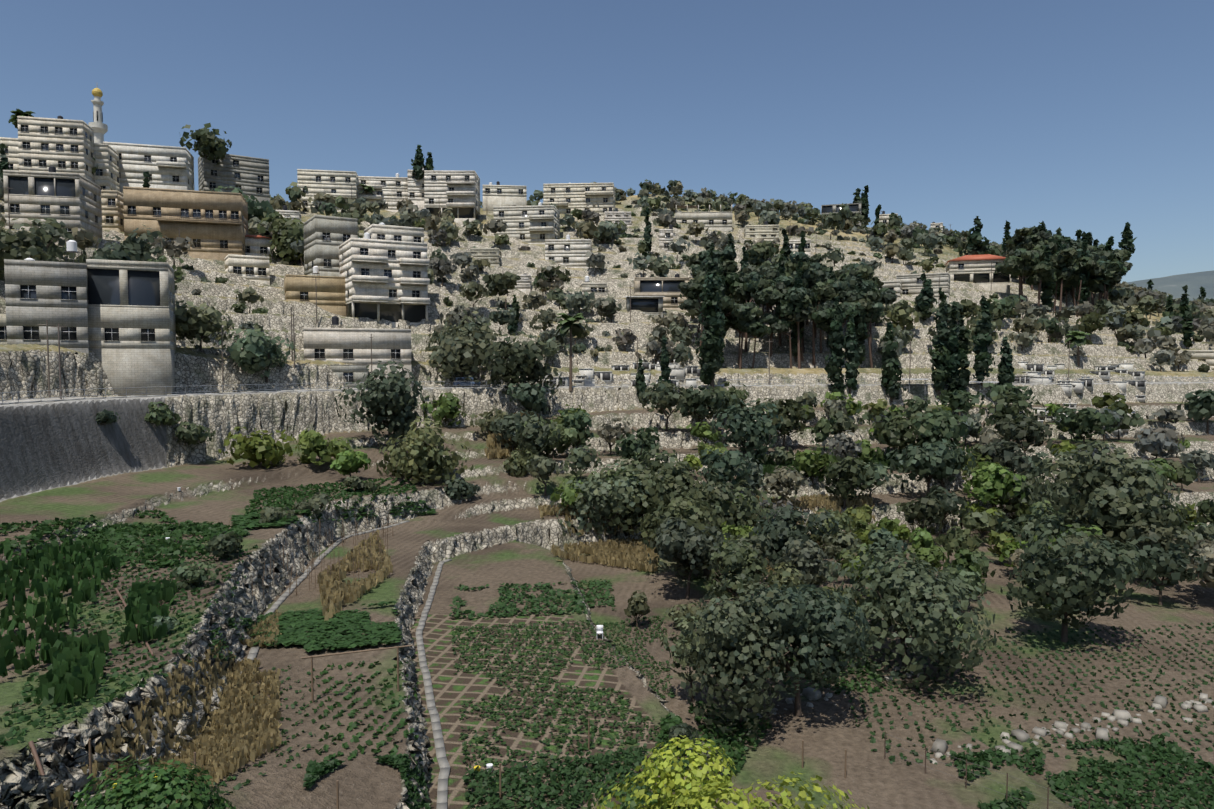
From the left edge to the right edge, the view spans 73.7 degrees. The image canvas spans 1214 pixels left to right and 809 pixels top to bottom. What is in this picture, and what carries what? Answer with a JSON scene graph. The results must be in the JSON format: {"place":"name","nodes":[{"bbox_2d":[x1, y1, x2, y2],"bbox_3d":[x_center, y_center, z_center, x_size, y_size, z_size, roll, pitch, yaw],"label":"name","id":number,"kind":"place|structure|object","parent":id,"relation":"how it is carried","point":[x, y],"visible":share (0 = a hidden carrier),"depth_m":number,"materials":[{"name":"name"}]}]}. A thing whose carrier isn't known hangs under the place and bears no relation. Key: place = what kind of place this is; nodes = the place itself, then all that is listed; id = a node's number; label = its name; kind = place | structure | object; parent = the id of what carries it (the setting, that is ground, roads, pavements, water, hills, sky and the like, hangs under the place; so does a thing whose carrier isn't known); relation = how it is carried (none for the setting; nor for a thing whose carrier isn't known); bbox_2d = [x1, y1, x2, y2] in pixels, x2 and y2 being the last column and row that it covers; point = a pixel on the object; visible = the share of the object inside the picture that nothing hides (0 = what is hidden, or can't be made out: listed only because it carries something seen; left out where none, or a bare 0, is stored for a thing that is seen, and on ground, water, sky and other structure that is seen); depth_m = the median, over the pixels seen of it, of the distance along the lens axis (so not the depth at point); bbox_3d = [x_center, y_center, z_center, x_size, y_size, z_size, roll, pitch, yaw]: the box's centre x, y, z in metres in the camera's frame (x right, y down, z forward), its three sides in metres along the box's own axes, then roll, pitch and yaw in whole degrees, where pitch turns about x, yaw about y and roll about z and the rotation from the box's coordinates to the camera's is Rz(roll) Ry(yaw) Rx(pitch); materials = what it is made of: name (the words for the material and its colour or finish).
{"place":"outdoors","nodes":[
{"label":"outdoors","id":0,"kind":"place"},
{"bbox_2d":[0,194,1213,808],"bbox_3d":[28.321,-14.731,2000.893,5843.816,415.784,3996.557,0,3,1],"label":"terraced hillside","id":1,"kind":"structure","parent":0,"point":[72,458],"depth_m":72.58,"materials":[{"name":"beige stone"}]},
{"bbox_2d":[452,377,480,386],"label":"car","id":2,"kind":"object","parent":1,"relation":"on","point":[459,380],"visible":0.81,"depth_m":130.06,"materials":[{"name":"paint"}]},
{"bbox_2d":[70,735,868,808],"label":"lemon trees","id":3,"kind":"object","parent":1,"relation":"on","point":[147,792],"visible":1,"depth_m":17.48,"materials":[{"name":"green plant"}]},
{"bbox_2d":[0,411,979,808],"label":"grass","id":4,"kind":"structure","parent":1,"relation":"on","point":[232,739],"depth_m":41.52,"materials":[{"name":"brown plant"}]},
{"bbox_2d":[0,143,1206,398],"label":"cypress trees","id":5,"kind":"object","parent":1,"relation":"on","point":[950,339],"visible":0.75,"depth_m":150.69,"materials":[{"name":"green plant"}]},
{"bbox_2d":[0,123,1213,780],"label":"olive trees","id":6,"kind":"object","parent":1,"relation":"on","point":[1078,505],"visible":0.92,"depth_m":91.93,"materials":[{"name":"green plant"}]},
{"bbox_2d":[0,476,1213,808],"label":"crop plants","id":7,"kind":"object","parent":1,"relation":"on","point":[290,622],"visible":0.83,"depth_m":46.54,"materials":[{"name":"green plant"}]},
{"bbox_2d":[0,177,1213,588],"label":"olive trees","id":8,"kind":"object","parent":1,"relation":"on","point":[1156,441],"visible":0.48,"depth_m":184.92,"materials":[{"name":"green plant"}]},
{"bbox_2d":[0,88,1213,808],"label":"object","id":9,"kind":"object","parent":1,"relation":"on","point":[678,374],"visible":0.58,"depth_m":66.45,"materials":[{"name":"beige stone"}]},
{"bbox_2d":[43,155,1209,723],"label":"tree trunks","id":10,"kind":"object","parent":1,"relation":"on","point":[929,477],"visible":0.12,"depth_m":133.08,"materials":[{"name":"brown plant"}]},
{"bbox_2d":[8,109,1090,348],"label":"palm fronds","id":11,"kind":"object","parent":10,"relation":"attached to","point":[1078,337],"visible":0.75,"depth_m":174.32,"materials":[{"name":"green plant"}]},
{"bbox_2d":[218,392,1206,610],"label":"citrus trees","id":12,"kind":"object","parent":1,"relation":"on","point":[990,483],"visible":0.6,"depth_m":96.47,"materials":[{"name":"green plant"}]},
{"bbox_2d":[678,226,1132,337],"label":"pine trees","id":13,"kind":"object","parent":1,"relation":"on","point":[759,275],"visible":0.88,"depth_m":170.26,"materials":[{"name":"green plant"}]},
{"bbox_2d":[0,116,1213,395],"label":"village walls","id":14,"kind":"structure","parent":0,"point":[132,362],"depth_m":162.17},
{"bbox_2d":[0,125,1205,381],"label":"village windows","id":15,"kind":"structure","parent":14,"relation":"in","point":[104,287],"depth_m":151.56,"materials":[{"name":"black glass"}]},
{"bbox_2d":[0,0,1213,282],"label":"sky","id":16,"kind":"structure","parent":0,"point":[1096,117],"materials":[{"name":"blue"}]},
{"bbox_2d":[1,126,1213,808],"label":"village metalwork","id":17,"kind":"object","parent":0,"point":[637,340],"visible":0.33,"depth_m":127.45,"materials":[{"name":"grey metal"}]}
]}

